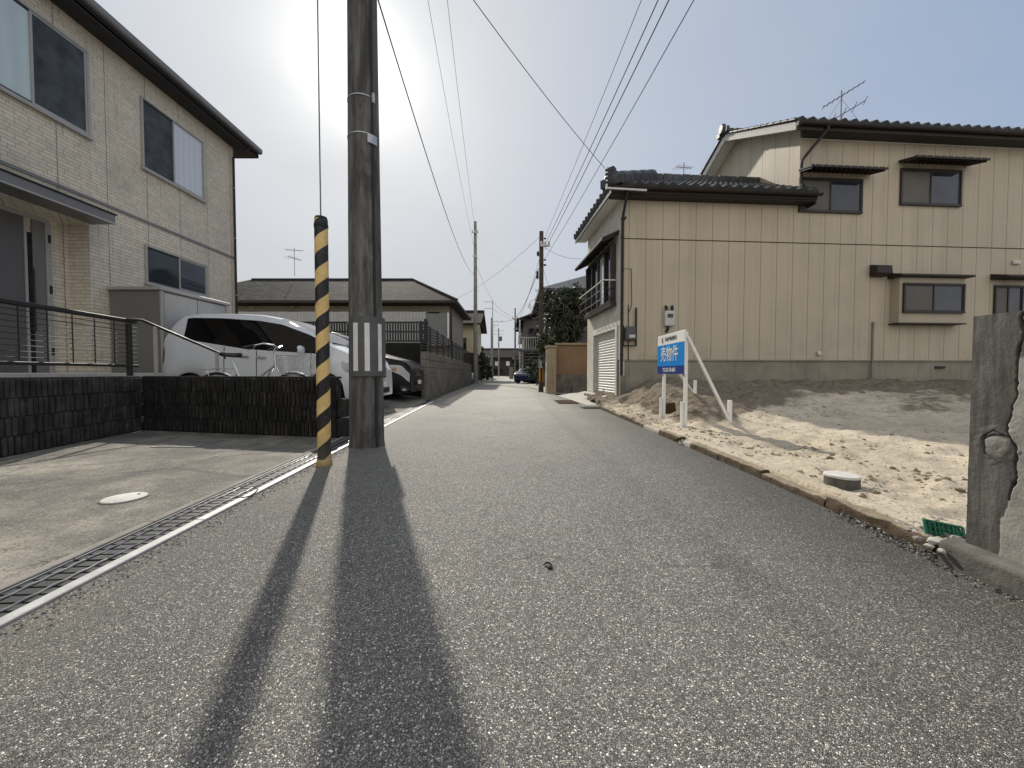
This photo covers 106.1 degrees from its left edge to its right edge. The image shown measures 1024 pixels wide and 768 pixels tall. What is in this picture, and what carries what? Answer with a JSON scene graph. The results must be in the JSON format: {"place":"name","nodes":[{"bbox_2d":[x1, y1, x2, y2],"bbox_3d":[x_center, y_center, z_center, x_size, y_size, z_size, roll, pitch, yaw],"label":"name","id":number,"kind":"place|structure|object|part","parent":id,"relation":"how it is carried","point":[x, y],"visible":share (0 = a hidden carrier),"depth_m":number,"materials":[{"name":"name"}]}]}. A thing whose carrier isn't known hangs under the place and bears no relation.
{"place":"outdoors","nodes":[
{"label":"outdoors","id":0,"kind":"place"},
{"bbox_2d":[0,430,336,584],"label":"driveway","id":1,"kind":"structure","parent":0,"point":[52,509],"depth_m":2.79,"materials":[{"name":"concrete"}]},
{"bbox_2d":[98,492,149,504],"bbox_3d":[-2.421,0.723,2.406,0.226,0.036,0.226,0,2,0],"label":"manhole cover","id":2,"kind":"object","parent":1,"relation":"on","point":[123,498],"visible":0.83,"depth_m":2.38,"materials":[{"name":"metal"}]},
{"bbox_2d":[0,376,348,457],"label":"block wall","id":3,"kind":"structure","parent":1,"relation":"on","point":[38,413],"depth_m":4.76,"materials":[{"name":"concrete"}]},
{"bbox_2d":[0,297,138,375],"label":"balcony railing","id":4,"kind":"object","parent":3,"relation":"on","point":[129,365],"visible":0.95,"depth_m":4.32,"materials":[{"name":"black metal"}]},
{"bbox_2d":[150,440,222,447],"bbox_3d":[-3.569,0.665,4.246,0.470,0.026,0.400,0,2,0],"label":"inspection plate","id":5,"kind":"object","parent":1,"relation":"on","point":[188,444],"visible":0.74,"depth_m":4.18,"materials":[{"name":"metal"}]},
{"bbox_2d":[0,430,386,662],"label":"roadside gravel","id":6,"kind":"structure","parent":0,"point":[72,595],"depth_m":1.58,"materials":[{"name":"gravel"}]},
{"bbox_2d":[143,376,563,429],"bbox_3d":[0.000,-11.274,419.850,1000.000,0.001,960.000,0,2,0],"label":"ground","id":7,"kind":"structure","parent":0,"point":[435,398],"depth_m":14.80,"materials":[{"name":"concrete"}]},
{"bbox_2d":[0,401,433,628],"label":"drain channel","id":8,"kind":"object","parent":7,"relation":"on","point":[15,615],"visible":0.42,"depth_m":1.73,"materials":[{"name":"grey concrete"}]},
{"bbox_2d":[0,558,116,617],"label":"drain grate panel","id":9,"kind":"object","parent":8,"relation":"in","point":[18,596],"visible":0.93,"depth_m":1.42,"materials":[{"name":"metal"}]},
{"bbox_2d":[75,487,255,561],"bbox_3d":[-1.764,0.728,2.107,0.184,0.032,0.992,0,2,-3],"label":"drain grate panel","id":10,"kind":"object","parent":8,"relation":"in","point":[121,547],"visible":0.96,"depth_m":1.92,"materials":[{"name":"metal"}]},
{"bbox_2d":[237,489,258,497],"bbox_3d":[-1.664,0.698,2.452,0.070,0.009,0.176,0,2,0],"label":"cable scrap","id":11,"kind":"object","parent":8,"relation":"on","point":[249,495],"visible":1,"depth_m":2.40,"materials":[{"name":"black rubber"}]},
{"bbox_2d":[233,456,316,488],"bbox_3d":[-1.825,0.699,3.105,0.184,0.032,0.992,0,2,-3],"label":"drain grate panel","id":12,"kind":"object","parent":8,"relation":"in","point":[269,477],"visible":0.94,"depth_m":2.96,"materials":[{"name":"metal"}]},
{"bbox_2d":[304,438,348,456],"bbox_3d":[-1.886,0.670,4.103,0.184,0.032,0.992,0,2,-3],"label":"drain grate panel","id":13,"kind":"object","parent":8,"relation":"in","point":[338,444],"visible":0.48,"depth_m":4.15,"materials":[{"name":"metal"}]},
{"bbox_2d":[384,418,395,424],"bbox_3d":[-2.008,0.613,6.098,0.184,0.032,0.992,0,2,-3],"label":"drain grate panel","id":14,"kind":"object","parent":8,"relation":"in","point":[387,421],"visible":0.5,"depth_m":6.33,"materials":[{"name":"metal"}]},
{"bbox_2d":[388,412,409,418],"bbox_3d":[-2.069,0.584,7.096,0.184,0.032,0.992,0,2,-3],"label":"drain grate panel","id":15,"kind":"object","parent":8,"relation":"in","point":[398,415],"visible":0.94,"depth_m":7.03,"materials":[{"name":"metal"}]},
{"bbox_2d":[401,408,417,412],"bbox_3d":[-2.130,0.555,8.093,0.184,0.032,0.992,0,2,-3],"label":"drain grate panel","id":16,"kind":"object","parent":8,"relation":"in","point":[409,410],"visible":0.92,"depth_m":8.01,"materials":[{"name":"metal"}]},
{"bbox_2d":[412,404,425,407],"bbox_3d":[-2.191,0.526,9.091,0.184,0.032,0.992,0,2,-3],"label":"drain grate panel","id":17,"kind":"object","parent":8,"relation":"in","point":[418,405],"visible":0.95,"depth_m":9.05,"materials":[{"name":"metal"}]},
{"bbox_2d":[237,278,471,374],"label":"house","id":18,"kind":"structure","parent":7,"relation":"on","point":[413,299],"depth_m":25.73,"materials":[{"name":"tile"}]},
{"bbox_2d":[288,248,302,275],"bbox_3d":[-16.215,-9.098,28.605,1.304,2.100,1.236,0,2,0],"label":"tv aerial","id":19,"kind":"object","parent":18,"relation":"on","point":[294,258],"visible":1,"depth_m":28.64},
{"bbox_2d":[299,319,427,396],"bbox_3d":[-7.340,-0.801,12.357,9.320,2.550,0.150,0,2,0],"label":"bay fence","id":20,"kind":"object","parent":7,"relation":"on","point":[409,351],"visible":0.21,"depth_m":12.29,"materials":[{"name":"black metal"}]},
{"bbox_2d":[347,0,385,448],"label":"utility pole","id":21,"kind":"object","parent":7,"relation":"on","point":[367,355],"visible":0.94,"depth_m":3.94,"materials":[{"name":"concrete"}]},
{"bbox_2d":[378,0,473,273],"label":"overhead wire","id":22,"kind":"object","parent":21,"relation":"attached to","point":[411,108],"visible":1,"depth_m":6.26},
{"bbox_2d":[473,0,604,167],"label":"overhead wire","id":23,"kind":"object","parent":21,"relation":"attached to","point":[532,78],"visible":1,"depth_m":6.26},
{"bbox_2d":[420,321,471,399],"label":"slat fence wall","id":24,"kind":"structure","parent":7,"relation":"on","point":[438,381],"depth_m":14.52,"materials":[{"name":"concrete"}]},
{"bbox_2d":[463,310,486,380],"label":"yellow house","id":25,"kind":"structure","parent":7,"relation":"on","point":[468,334],"depth_m":34.94,"materials":[{"name":"paint"}]},
{"bbox_2d":[463,338,465,349],"bbox_3d":[-4.550,-3.626,34.855,0.700,1.000,0.009,0,2,0],"label":"window","id":26,"kind":"structure","parent":25,"relation":"in","point":[464,339],"depth_m":34.85,"materials":[{"name":"glass"}]},
{"bbox_2d":[472,221,478,383],"bbox_3d":[-2.740,-6.029,28.838,0.580,12.150,0.340,0,2,0],"label":"utility pole","id":27,"kind":"object","parent":7,"relation":"on","point":[475,362],"visible":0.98,"depth_m":28.74,"materials":[{"name":"grey concrete"}]},
{"bbox_2d":[428,2,476,255],"bbox_3d":[-2.099,-8.649,16.368,0.009,1.101,24.804,0,2,-2],"label":"overhead wire","id":28,"kind":"object","parent":27,"relation":"attached to","point":[447,109],"visible":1,"depth_m":10.60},
{"bbox_2d":[447,0,474,225],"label":"overhead wire","id":29,"kind":"object","parent":27,"relation":"attached to","point":[458,95],"visible":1,"depth_m":13.66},
{"bbox_2d":[478,352,486,380],"bbox_3d":[-2.732,-1.617,35.966,0.766,2.825,1.158,-1,2,-17],"label":"topiary pine","id":30,"kind":"object","parent":7,"relation":"on","point":[483,361],"visible":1,"depth_m":35.93,"materials":[{"name":"green plant"}]},
{"bbox_2d":[481,346,487,363],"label":"verge tree","id":31,"kind":"object","parent":7,"relation":"on","point":[482,350],"visible":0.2,"depth_m":45.78,"materials":[{"name":"green plant"}]},
{"bbox_2d":[482,364,493,379],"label":"hedge shrub","id":32,"kind":"object","parent":7,"relation":"on","point":[487,375],"visible":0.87,"depth_m":41.62,"materials":[{"name":"green plant"}]},
{"bbox_2d":[484,300,492,380],"bbox_3d":[-2.300,-4.214,37.894,0.900,8.000,0.100,0,2,0],"label":"utility pole","id":33,"kind":"object","parent":7,"relation":"on","point":[492,337],"visible":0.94,"depth_m":37.84,"materials":[{"name":"concrete"}]},
{"bbox_2d":[491,318,502,370],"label":"utility pole","id":34,"kind":"object","parent":7,"relation":"on","point":[491,337],"visible":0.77,"depth_m":61.67,"materials":[{"name":"grey concrete"}]},
{"bbox_2d":[498,328,502,375],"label":"utility pole","id":35,"kind":"object","parent":7,"relation":"on","point":[499,338],"visible":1,"depth_m":83.66,"materials":[{"name":"grey concrete"}]},
{"bbox_2d":[483,348,521,375],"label":"dark corner house","id":36,"kind":"structure","parent":7,"relation":"on","point":[506,355],"depth_m":97.93,"materials":[{"name":"brown tile"}]},
{"bbox_2d":[493,368,503,374],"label":"window","id":37,"kind":"structure","parent":36,"relation":"in","point":[501,370],"depth_m":97.90,"materials":[{"name":"grey glass"}]},
{"bbox_2d":[512,308,518,381],"bbox_3d":[0.319,-3.269,32.883,0.602,6.400,0.267,0,2,0],"label":"utility pole","id":38,"kind":"object","parent":7,"relation":"on","point":[515,329],"visible":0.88,"depth_m":32.85,"materials":[{"name":"grey concrete"}]},
{"bbox_2d":[511,357,520,370],"bbox_3d":[0.881,-1.670,39.964,2.050,2.712,1.989,-1,2,-35],"label":"garden tree","id":39,"kind":"object","parent":7,"relation":"on","point":[517,363],"visible":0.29,"depth_m":39.54,"materials":[{"name":"green plant"}]},
{"bbox_2d":[516,313,538,381],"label":"grey gable house","id":40,"kind":"structure","parent":7,"relation":"on","point":[526,328],"depth_m":30.87,"materials":[{"name":"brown tile"}]},
{"bbox_2d":[529,328,538,345],"bbox_3d":[2.000,-3.761,30.873,1.320,1.420,0.058,0,2,0],"label":"window","id":41,"kind":"structure","parent":40,"relation":"in","point":[531,340],"depth_m":30.84,"materials":[{"name":"grey glass"}]},
{"bbox_2d":[525,356,544,384],"bbox_3d":[1.549,-0.849,24.069,1.399,1.980,1.367,-1,2,-24],"label":"round shrub","id":42,"kind":"object","parent":7,"relation":"on","point":[529,370],"visible":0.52,"depth_m":23.98,"materials":[{"name":"green plant"}]},
{"bbox_2d":[536,231,549,391],"bbox_3d":[1.252,-2.872,15.647,0.575,6.600,0.287,0,2,0],"label":"utility pole","id":43,"kind":"object","parent":7,"relation":"on","point":[540,272],"visible":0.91,"depth_m":15.59,"materials":[{"name":"brown concrete"}]},
{"bbox_2d":[546,0,641,233],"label":"overhead wire","id":44,"kind":"object","parent":43,"relation":"attached to","point":[600,102],"visible":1,"depth_m":7.30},
{"bbox_2d":[545,0,658,243],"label":"overhead wire","id":45,"kind":"object","parent":43,"relation":"attached to","point":[611,102],"visible":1,"depth_m":6.86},
{"bbox_2d":[545,0,668,248],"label":"overhead wire","id":46,"kind":"object","parent":43,"relation":"attached to","point":[616,107],"visible":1,"depth_m":6.71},
{"bbox_2d":[545,0,693,257],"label":"overhead wire","id":47,"kind":"object","parent":43,"relation":"attached to","point":[634,105],"visible":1,"depth_m":6.16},
{"bbox_2d":[535,332,556,366],"bbox_3d":[1.376,-0.840,15.271,0.753,2.466,0.910,-1,2,-28],"label":"leaning shrub","id":48,"kind":"object","parent":7,"relation":"on","point":[544,340],"visible":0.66,"depth_m":15.17,"materials":[{"name":"green plant"}]},
{"bbox_2d":[544,346,557,394],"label":"gate pillar","id":49,"kind":"structure","parent":7,"relation":"on","point":[550,369],"depth_m":14.40,"materials":[{"name":"brown paint"}]},
{"bbox_2d":[528,281,586,374],"bbox_3d":[2.225,-2.065,17.052,3.119,4.823,2.412,0,2,0],"label":"evergreen tree","id":50,"kind":"object","parent":7,"relation":"on","point":[565,324],"visible":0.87,"depth_m":16.58,"materials":[{"name":"green plant"}]},
{"bbox_2d":[532,276,586,374],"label":"tile roof house","id":51,"kind":"structure","parent":7,"relation":"on","point":[569,283],"depth_m":20.50,"materials":[{"name":"grey tile"}]},
{"bbox_2d":[554,343,586,392],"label":"brown garden wall","id":52,"kind":"structure","parent":7,"relation":"on","point":[571,358],"depth_m":15.02,"materials":[{"name":"concrete"}]},
{"bbox_2d":[605,408,615,413],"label":"kerb stone","id":53,"kind":"object","parent":7,"relation":"on","point":[608,410],"visible":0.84,"depth_m":7.54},
{"bbox_2d":[612,412,620,417],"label":"kerb stone","id":54,"kind":"object","parent":7,"relation":"on","point":[617,414],"visible":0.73,"depth_m":6.94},
{"bbox_2d":[621,414,634,421],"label":"kerb stone","id":55,"kind":"object","parent":7,"relation":"on","point":[626,417],"visible":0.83,"depth_m":6.32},
{"bbox_2d":[631,419,645,427],"bbox_3d":[1.914,0.605,5.780,0.106,0.092,0.588,0,2,0],"label":"kerb stone","id":56,"kind":"object","parent":7,"relation":"on","point":[637,422],"visible":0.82,"depth_m":5.78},
{"bbox_2d":[643,424,659,433],"bbox_3d":[1.905,0.620,5.180,0.103,0.092,0.588,0,2,0],"label":"kerb stone","id":57,"kind":"object","parent":7,"relation":"on","point":[651,428],"visible":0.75,"depth_m":5.15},
{"bbox_2d":[659,429,684,442],"bbox_3d":[1.899,0.630,4.580,0.105,0.108,0.588,0,2,0],"label":"kerb stone","id":58,"kind":"object","parent":7,"relation":"on","point":[667,434],"visible":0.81,"depth_m":4.55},
{"bbox_2d":[679,439,692,447],"bbox_3d":[1.895,0.653,4.141,0.100,0.083,0.268,0,2,0],"label":"kerb stone","id":59,"kind":"object","parent":7,"relation":"on","point":[685,442],"visible":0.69,"depth_m":4.12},
{"bbox_2d":[690,442,724,459],"bbox_3d":[1.887,0.659,3.720,0.103,0.103,0.548,0,2,0],"label":"kerb stone","id":60,"kind":"object","parent":7,"relation":"on","point":[705,450],"visible":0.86,"depth_m":3.68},
{"bbox_2d":[718,453,769,477],"bbox_3d":[1.884,0.674,3.141,0.105,0.104,0.588,0,2,0],"label":"kerb stone","id":61,"kind":"object","parent":7,"relation":"on","point":[743,465],"visible":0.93,"depth_m":3.09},
{"bbox_2d":[760,473,829,506],"bbox_3d":[1.870,0.700,2.541,0.097,0.087,0.590,0,2,1],"label":"kerb stone","id":62,"kind":"object","parent":7,"relation":"on","point":[802,491],"visible":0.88,"depth_m":2.49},
{"bbox_2d":[574,116,1023,395],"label":"tiled roof house","id":63,"kind":"structure","parent":7,"relation":"on","point":[813,248],"depth_m":9.49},
{"bbox_2d":[584,302,615,318],"bbox_3d":[2.383,-1.996,10.597,0.157,0.100,2.420,0,2,-4],"label":"window base","id":64,"kind":"structure","parent":63,"relation":"in","point":[609,305],"depth_m":10.25,"materials":[{"name":"grey metal"}]},
{"bbox_2d":[585,244,615,315],"bbox_3d":[2.394,-2.746,10.576,0.138,1.400,2.320,0,2,-4],"label":"street window","id":65,"kind":"structure","parent":63,"relation":"in","point":[604,267],"depth_m":10.30,"materials":[{"name":"grey metal"}]},
{"bbox_2d":[798,177,863,213],"bbox_3d":[7.813,-4.613,9.419,1.649,0.839,0.058,0,2,-4],"label":"window","id":66,"kind":"structure","parent":63,"relation":"in","point":[841,195],"depth_m":9.43,"materials":[{"name":"glass"}]},
{"bbox_2d":[822,81,867,120],"bbox_3d":[10.127,-8.357,11.852,1.475,1.656,0.822,1,2,37],"label":"tv aerial","id":67,"kind":"object","parent":63,"relation":"on","point":[841,114],"visible":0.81,"depth_m":11.89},
{"bbox_2d":[899,168,962,206],"bbox_3d":[10.469,-4.903,9.604,1.658,0.906,0.058,0,2,-4],"label":"window","id":68,"kind":"structure","parent":63,"relation":"in","point":[918,186],"depth_m":9.61,"materials":[{"name":"glass"}]},
{"bbox_2d":[902,282,965,313],"bbox_3d":[10.381,-2.110,9.457,1.635,0.730,0.058,0,2,-4],"label":"window","id":69,"kind":"structure","parent":63,"relation":"in","point":[917,297],"depth_m":9.46,"materials":[{"name":"glass"}]},
{"bbox_2d":[993,285,1023,313],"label":"window","id":70,"kind":"structure","parent":63,"relation":"in","point":[1006,298],"depth_m":9.85,"materials":[{"name":"glass"}]},
{"bbox_2d":[825,495,936,555],"bbox_3d":[1.852,0.707,1.941,0.101,0.106,0.592,0,2,2],"label":"kerb stone","id":71,"kind":"object","parent":7,"relation":"on","point":[887,524],"visible":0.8,"depth_m":1.92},
{"bbox_2d":[938,310,1023,600],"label":"rendered wall","id":72,"kind":"structure","parent":7,"relation":"on","point":[988,549],"depth_m":1.43,"materials":[{"name":"concrete"}]},
{"bbox_3d":[6.100,-3.500,16.606,4.400,7.600,3.400,0,2,0],"label":"rear house","id":73,"kind":"object","parent":7,"relation":"on","visible":0},
{"bbox_2d":[672,164,693,173],"bbox_3d":[7.300,-8.195,16.371,0.850,2.400,0.460,-1,2,-22],"label":"tv aerial","id":74,"kind":"object","parent":73,"relation":"on","point":[680,167],"visible":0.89,"depth_m":16.34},
{"bbox_2d":[342,395,429,417],"bbox_3d":[-5.780,0.494,8.339,7.441,0.100,7.157,0,2,0],"label":"parking area","id":75,"kind":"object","parent":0,"point":[393,405],"visible":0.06,"depth_m":9.61,"materials":[{"name":"concrete"}]},
{"bbox_2d":[126,318,225,375],"bbox_3d":[-4.783,-0.185,5.569,0.086,1.408,1.148,1,2,31],"label":"handrail","id":76,"kind":"object","parent":75,"relation":"on","point":[155,343],"visible":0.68,"depth_m":5.32,"materials":[{"name":"grey metal"}]},
{"bbox_2d":[196,343,315,379],"bbox_3d":[-3.813,-0.032,5.721,1.852,1.124,0.588,0,2,0],"label":"bicycle","id":77,"kind":"object","parent":75,"relation":"on","point":[239,355],"visible":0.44,"depth_m":5.70,"materials":[{"name":"grey metal"}]},
{"bbox_2d":[162,314,391,398],"bbox_3d":[-4.829,-0.487,8.248,4.256,1.919,2.160,0,2,3],"label":"white minivan","id":78,"kind":"object","parent":75,"relation":"on","point":[234,333],"visible":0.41,"depth_m":7.47,"materials":[{"name":"paint"}]},
{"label":"side window","id":79,"kind":"part","parent":78,"relation":"part of","materials":[{"name":"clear glass"}]},
{"bbox_2d":[332,332,423,396],"bbox_3d":[-4.921,-0.508,10.691,4.756,1.840,2.220,0,2,2],"label":"black minivan","id":80,"kind":"object","parent":75,"relation":"on","point":[407,376],"visible":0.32,"depth_m":9.95,"materials":[{"name":"paint"}]},
{"bbox_2d":[435,383,481,400],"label":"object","id":81,"kind":"structure","parent":0,"point":[453,396],"depth_m":13.83,"materials":[{"name":"grey concrete"}]},
{"bbox_2d":[0,376,1023,767],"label":"road","id":82,"kind":"structure","parent":0,"point":[404,596],"depth_m":1.17,"materials":[{"name":"asphalt"}]},
{"bbox_2d":[314,0,332,466],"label":"stay wire guard","id":83,"kind":"object","parent":82,"relation":"on","point":[322,330],"visible":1,"depth_m":3.19,"materials":[{"name":"black plastic"}]},
{"bbox_2d":[543,562,552,568],"bbox_3d":[0.144,0.730,1.546,0.037,0.015,0.042,0,2,0],"label":"black scrap","id":84,"kind":"object","parent":82,"relation":"on","point":[549,566],"visible":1,"depth_m":1.54,"materials":[{"name":"rubber"}]},
{"bbox_2d":[554,400,578,403],"bbox_3d":[1.430,0.472,10.218,0.500,0.016,1.080,0,2,0],"label":"gutter grating","id":85,"kind":"object","parent":82,"relation":"on","point":[566,401],"visible":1,"depth_m":10.05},
{"bbox_2d":[580,405,599,408],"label":"gutter slab","id":86,"kind":"structure","parent":82,"relation":"on","point":[590,406],"depth_m":8.39,"materials":[{"name":"grey concrete"}]},
{"bbox_2d":[912,536,923,542],"bbox_3d":[1.758,0.672,1.665,0.036,0.033,0.036,0,2,0],"label":"rubble piece","id":87,"kind":"object","parent":82,"relation":"on","point":[918,539],"visible":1,"depth_m":1.66,"materials":[{"name":"stone"}]},
{"bbox_2d":[923,543,934,548],"bbox_3d":[1.729,0.671,1.596,0.028,0.019,0.028,0,2,0],"label":"rubble piece","id":88,"kind":"object","parent":82,"relation":"on","point":[928,545],"visible":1,"depth_m":1.59,"materials":[{"name":"stone"}]},
{"bbox_2d":[937,548,945,553],"bbox_3d":[1.733,0.673,1.551,0.022,0.021,0.031,0,2,0],"label":"rubble piece","id":89,"kind":"object","parent":82,"relation":"on","point":[941,551],"visible":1,"depth_m":1.55,"materials":[{"name":"stone"}]},
{"bbox_2d":[513,378,569,393],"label":"pavement","id":90,"kind":"structure","parent":0,"point":[533,385],"depth_m":23.60,"materials":[{"name":"concrete"}]},
{"bbox_2d":[509,367,513,378],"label":"gate post","id":91,"kind":"object","parent":90,"relation":"on","point":[510,372],"visible":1,"depth_m":49.78,"materials":[{"name":"grey concrete"}]},
{"bbox_2d":[514,364,537,383],"bbox_3d":[1.639,-0.802,29.255,1.660,1.457,4.000,1,2,28],"label":"navy car","id":92,"kind":"object","parent":90,"relation":"on","point":[521,374],"visible":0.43,"depth_m":27.70,"materials":[{"name":"paint"}]},
{"bbox_2d":[95,0,1023,347],"label":"sky","id":93,"kind":"structure","parent":0,"point":[734,63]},
{"bbox_2d":[557,391,605,404],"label":"garage apron path","id":94,"kind":"structure","parent":0,"point":[579,397],"depth_m":11.12,"materials":[{"name":"concrete"}]},
{"bbox_2d":[584,377,970,537],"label":"sandy ground","id":95,"kind":"structure","parent":0,"point":[905,413],"depth_m":4.94,"materials":[{"name":"sand"}]},
{"bbox_2d":[665,402,675,413],"bbox_3d":[2.668,0.423,6.508,0.223,0.219,0.045,0,2,-11],"label":"rusty board","id":96,"kind":"object","parent":95,"relation":"on","point":[670,408],"visible":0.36,"depth_m":6.49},
{"bbox_2d":[657,329,731,427],"bbox_3d":[2.696,-0.016,6.008,0.822,1.445,2.122,0,2,13],"label":"for sale sign","id":97,"kind":"object","parent":95,"relation":"on","point":[672,353],"visible":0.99,"depth_m":5.20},
{"bbox_2d":[612,386,968,505],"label":"sand lumps","id":98,"kind":"object","parent":95,"relation":"on","point":[863,495],"visible":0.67,"depth_m":3.36,"materials":[{"name":"sand"}]},
{"bbox_2d":[823,471,861,490],"bbox_3d":[2.090,0.642,2.439,0.186,0.146,0.186,0,2,0],"label":"drain pit","id":99,"kind":"object","parent":95,"relation":"on","point":[847,481],"visible":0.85,"depth_m":2.38,"materials":[{"name":"concrete"}]},
{"bbox_2d":[892,510,965,538],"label":"rubble crumbs","id":100,"kind":"object","parent":95,"relation":"on","point":[921,526],"visible":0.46,"depth_m":1.81,"materials":[{"name":"stone"}]},
{"bbox_2d":[926,537,942,544],"bbox_3d":[1.814,0.672,1.643,0.078,0.032,0.058,0,2,0],"label":"rubble piece","id":101,"kind":"object","parent":100,"relation":"on","point":[933,540],"visible":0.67,"depth_m":1.63,"materials":[{"name":"stone"}]},
{"bbox_2d":[922,519,965,537],"bbox_3d":[1.894,0.647,1.686,0.134,0.080,0.058,1,2,29],"label":"plastic basket scrap","id":102,"kind":"object","parent":95,"relation":"on","point":[937,528],"visible":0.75,"depth_m":1.69,"materials":[{"name":"plastic"}]},
{"bbox_2d":[826,505,1023,601],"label":"kerbside gravel","id":103,"kind":"structure","parent":0,"point":[922,551],"depth_m":1.70,"materials":[{"name":"gravel"}]},
{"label":"yard ground","id":104,"kind":"structure","parent":0,"visible":0},
{"bbox_2d":[0,0,261,376],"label":"two storey house","id":105,"kind":"structure","parent":104,"relation":"on","point":[122,148],"depth_m":7.26,"materials":[{"name":"stone"}]},
{"bbox_2d":[0,204,55,372],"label":"entrance door","id":106,"kind":"structure","parent":105,"relation":"in","point":[25,257],"depth_m":6.56,"materials":[{"name":"grey metal"}]},
{"bbox_2d":[0,0,93,140],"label":"window","id":107,"kind":"structure","parent":105,"relation":"in","point":[42,68],"depth_m":6.49,"materials":[{"name":"grey glass"}]},
{"bbox_2d":[140,95,206,203],"bbox_3d":[-7.884,-5.390,9.033,0.068,1.545,1.710,0,2,0],"label":"window","id":108,"kind":"structure","parent":105,"relation":"in","point":[170,152],"depth_m":8.93,"materials":[{"name":"grey glass"}]},
{"bbox_2d":[144,244,208,297],"bbox_3d":[-7.884,-2.602,9.134,0.068,0.865,1.730,0,2,0],"label":"window","id":109,"kind":"structure","parent":105,"relation":"in","point":[163,268],"depth_m":8.97,"materials":[{"name":"glass"}]},
{"bbox_2d":[107,286,229,377],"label":"storage shed","id":110,"kind":"structure","parent":104,"relation":"on","point":[166,308],"depth_m":7.58,"materials":[{"name":"metal"}]},
{"bbox_2d":[164,293,196,337],"bbox_3d":[-6.889,-1.002,8.034,0.019,1.640,0.800,0,2,0],"label":"door","id":111,"kind":"structure","parent":110,"relation":"in","point":[176,307],"depth_m":7.87,"materials":[{"name":"grey metal"}]},
{"bbox_2d":[197,300,224,313],"bbox_3d":[-6.889,-1.026,8.854,0.019,1.640,0.800,0,2,0],"label":"door","id":112,"kind":"structure","parent":110,"relation":"in","point":[202,307],"depth_m":8.75,"materials":[{"name":"grey metal"}]}
]}

